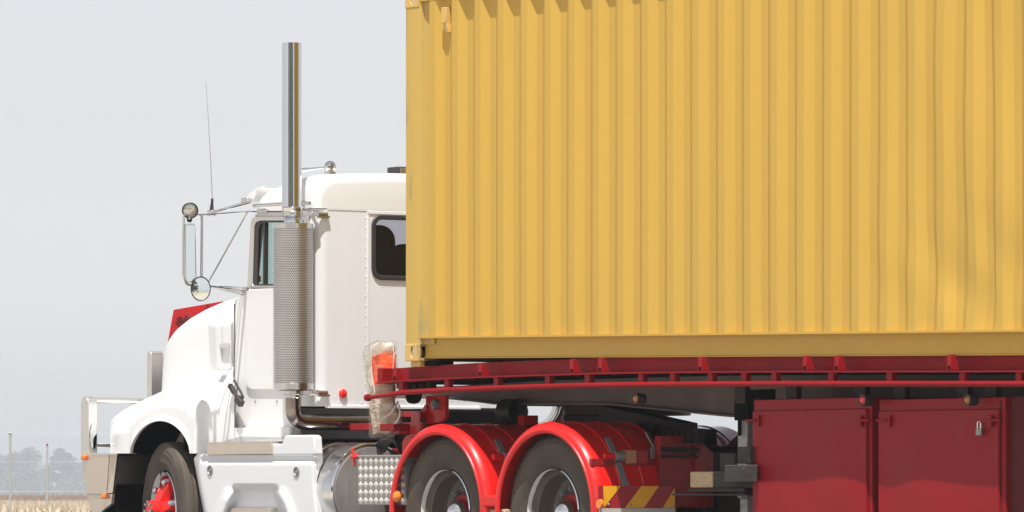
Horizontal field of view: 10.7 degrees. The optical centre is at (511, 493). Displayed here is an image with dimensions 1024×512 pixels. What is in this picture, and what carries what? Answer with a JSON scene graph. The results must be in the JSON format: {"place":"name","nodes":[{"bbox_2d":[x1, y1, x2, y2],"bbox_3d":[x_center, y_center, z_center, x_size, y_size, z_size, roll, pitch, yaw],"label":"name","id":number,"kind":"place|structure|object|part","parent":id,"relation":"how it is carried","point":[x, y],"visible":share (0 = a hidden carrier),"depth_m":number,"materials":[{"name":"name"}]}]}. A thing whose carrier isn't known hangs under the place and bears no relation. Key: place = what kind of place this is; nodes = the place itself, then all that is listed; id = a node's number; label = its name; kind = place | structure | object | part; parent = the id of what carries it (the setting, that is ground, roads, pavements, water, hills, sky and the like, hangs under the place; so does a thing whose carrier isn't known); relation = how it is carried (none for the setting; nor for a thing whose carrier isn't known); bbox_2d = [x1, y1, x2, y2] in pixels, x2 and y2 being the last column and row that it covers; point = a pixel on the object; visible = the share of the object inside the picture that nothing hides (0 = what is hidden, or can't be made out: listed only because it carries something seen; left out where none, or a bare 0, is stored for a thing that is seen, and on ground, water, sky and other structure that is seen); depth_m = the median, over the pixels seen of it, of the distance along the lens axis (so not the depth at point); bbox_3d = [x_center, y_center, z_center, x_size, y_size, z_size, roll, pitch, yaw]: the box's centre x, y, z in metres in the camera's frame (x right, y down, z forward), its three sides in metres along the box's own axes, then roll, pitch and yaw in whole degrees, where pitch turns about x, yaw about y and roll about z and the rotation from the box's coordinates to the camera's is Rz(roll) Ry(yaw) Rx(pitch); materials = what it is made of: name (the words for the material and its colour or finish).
{"place":"outdoors","nodes":[
{"label":"outdoors","id":0,"kind":"place"},
{"bbox_2d":[0,498,91,511],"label":"dry grass","id":1,"kind":"structure","parent":0,"point":[57,505],"depth_m":201.86,"materials":[{"name":"beige plant"}]},
{"bbox_2d":[0,0,737,493],"label":"sky","id":2,"kind":"structure","parent":0,"point":[104,131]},
{"bbox_2d":[690,472,713,487],"bbox_3d":[1.279,-0.093,35.666,0.110,0.104,0.242,0,0,-35],"label":"timber block","id":3,"kind":"object","parent":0,"point":[701,479],"depth_m":35.63,"materials":[{"name":"beige wood"}]},
{"bbox_2d":[713,472,752,487],"bbox_3d":[1.474,-0.088,35.395,0.100,0.102,0.439,0,0,-35],"label":"timber block","id":4,"kind":"object","parent":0,"point":[719,480],"depth_m":35.44,"materials":[{"name":"grey wood"}]},
{"bbox_2d":[725,465,757,481],"bbox_3d":[1.476,-0.130,35.197,0.100,0.113,0.321,0,0,-20],"label":"timber block","id":5,"kind":"object","parent":4,"relation":"on","point":[741,473],"depth_m":35.06,"materials":[{"name":"grey wood"}]},
{"bbox_2d":[738,447,754,463],"bbox_3d":[1.546,-0.249,35.222,0.120,0.109,0.182,0,0,-23],"label":"timber block","id":6,"kind":"object","parent":5,"relation":"on","point":[746,455],"depth_m":35.16,"materials":[{"name":"grey wood"}]},
{"label":"ground","id":7,"kind":"structure","parent":0,"visible":0},
{"bbox_2d":[0,451,27,475],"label":"tree","id":8,"kind":"object","parent":7,"relation":"on","point":[15,462],"visible":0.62,"depth_m":3034.52,"materials":[{"name":"grey plant"}]},
{"bbox_2d":[14,446,41,481],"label":"tree","id":9,"kind":"object","parent":7,"relation":"on","point":[34,455],"visible":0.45,"depth_m":3129.29,"materials":[{"name":"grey plant"}]},
{"bbox_2d":[0,469,87,494],"bbox_3d":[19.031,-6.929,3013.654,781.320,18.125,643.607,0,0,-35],"label":"shrubs","id":10,"kind":"object","parent":7,"relation":"on","point":[25,482],"visible":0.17,"depth_m":2895.94,"materials":[{"name":"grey plant"}]},
{"bbox_2d":[0,492,88,501],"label":"weeds","id":11,"kind":"object","parent":7,"relation":"on","point":[76,497],"visible":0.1,"depth_m":411.88,"materials":[{"name":"brown plant"}]},
{"bbox_2d":[37,461,52,485],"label":"tree","id":12,"kind":"object","parent":7,"relation":"on","point":[41,472],"visible":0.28,"depth_m":3222.01,"materials":[{"name":"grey plant"}]},
{"bbox_2d":[48,447,76,486],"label":"tree","id":13,"kind":"object","parent":7,"relation":"on","point":[59,462],"visible":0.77,"depth_m":2972.90,"materials":[{"name":"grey plant"}]},
{"bbox_2d":[62,457,83,478],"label":"tree","id":14,"kind":"object","parent":7,"relation":"on","point":[78,471],"visible":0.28,"depth_m":3096.41,"materials":[{"name":"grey plant"}]},
{"label":"road","id":15,"kind":"structure","parent":0,"visible":0},
{"bbox_2d":[81,42,752,511],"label":"tractor truck","id":16,"kind":"object","parent":15,"relation":"on","point":[253,400],"visible":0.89,"depth_m":39.83,"materials":[{"name":"metal"}]},
{"bbox_2d":[168,301,222,340],"bbox_3d":[-2.363,-0.926,42.541,0.748,1.152,0.044,0,0,-35],"label":"bug deflector","id":17,"kind":"object","parent":16,"relation":"attached to","point":[181,316],"visible":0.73,"depth_m":42.40,"materials":[{"name":"red plastic"}]},
{"bbox_3d":[-1.729,-1.137,40.197,0.018,0.764,0.868,0,0,-35],"label":"door","id":18,"kind":"part","parent":16,"relation":"part of","materials":[{"name":"white paint"}]},
{"bbox_3d":[-1.711,-1.778,40.190,0.043,0.551,0.835,0,0,-35],"label":"side window","id":19,"kind":"part","parent":16,"relation":"part of","materials":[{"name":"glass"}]},
{"bbox_3d":[-0.670,-1.808,40.300,0.889,0.479,0.040,0,0,-35],"label":"rear window","id":20,"kind":"part","parent":16,"relation":"part of","materials":[{"name":"black glass"}]},
{"bbox_2d":[364,354,1023,511],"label":"flatbed trailer","id":21,"kind":"object","parent":15,"relation":"on","point":[838,433],"visible":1,"depth_m":34.56,"materials":[{"name":"red paint"}]},
{"bbox_2d":[366,342,409,434],"bbox_3d":[-0.881,-0.742,38.644,0.202,0.692,0.572,0,0,-35],"label":"wrapped bundle","id":22,"kind":"object","parent":21,"relation":"hanging from","point":[385,414],"visible":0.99,"depth_m":38.63,"materials":[{"name":"beige plastic"}]},
{"bbox_2d":[405,0,1023,361],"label":"shipping container","id":23,"kind":"object","parent":21,"relation":"on","point":[586,179],"visible":1,"depth_m":35.39,"materials":[{"name":"yellow metal"}]},
{"bbox_3d":[1.882,-0.082,34.654,0.048,0.904,1.276,0,0,-35],"label":"toolbox door","id":24,"kind":"part","parent":21,"relation":"part of","materials":[{"name":"red paint"}]},
{"bbox_3d":[2.624,-0.073,33.586,0.048,0.887,1.216,0,0,-35],"label":"toolbox door","id":25,"kind":"part","parent":21,"relation":"part of","materials":[{"name":"red paint"}]},
{"bbox_2d":[976,421,981,435],"bbox_3d":[2.843,-0.399,33.241,0.018,0.089,0.048,0,0,-35],"label":"padlock","id":26,"kind":"object","parent":21,"relation":"hanging from","point":[978,432],"visible":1,"depth_m":33.23,"materials":[{"name":"metal"}]},
{"label":"field","id":27,"kind":"structure","parent":0,"visible":0},
{"bbox_2d":[46,444,48,504],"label":"marker pole","id":28,"kind":"object","parent":27,"relation":"on","point":[47,489],"visible":0.87,"depth_m":229.96,"materials":[{"name":"grey metal"}]},
{"bbox_2d":[0,432,109,511],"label":"wire fence","id":29,"kind":"object","parent":27,"relation":"on","point":[9,477],"visible":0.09,"depth_m":120.00,"materials":[{"name":"grey metal"}]}
]}

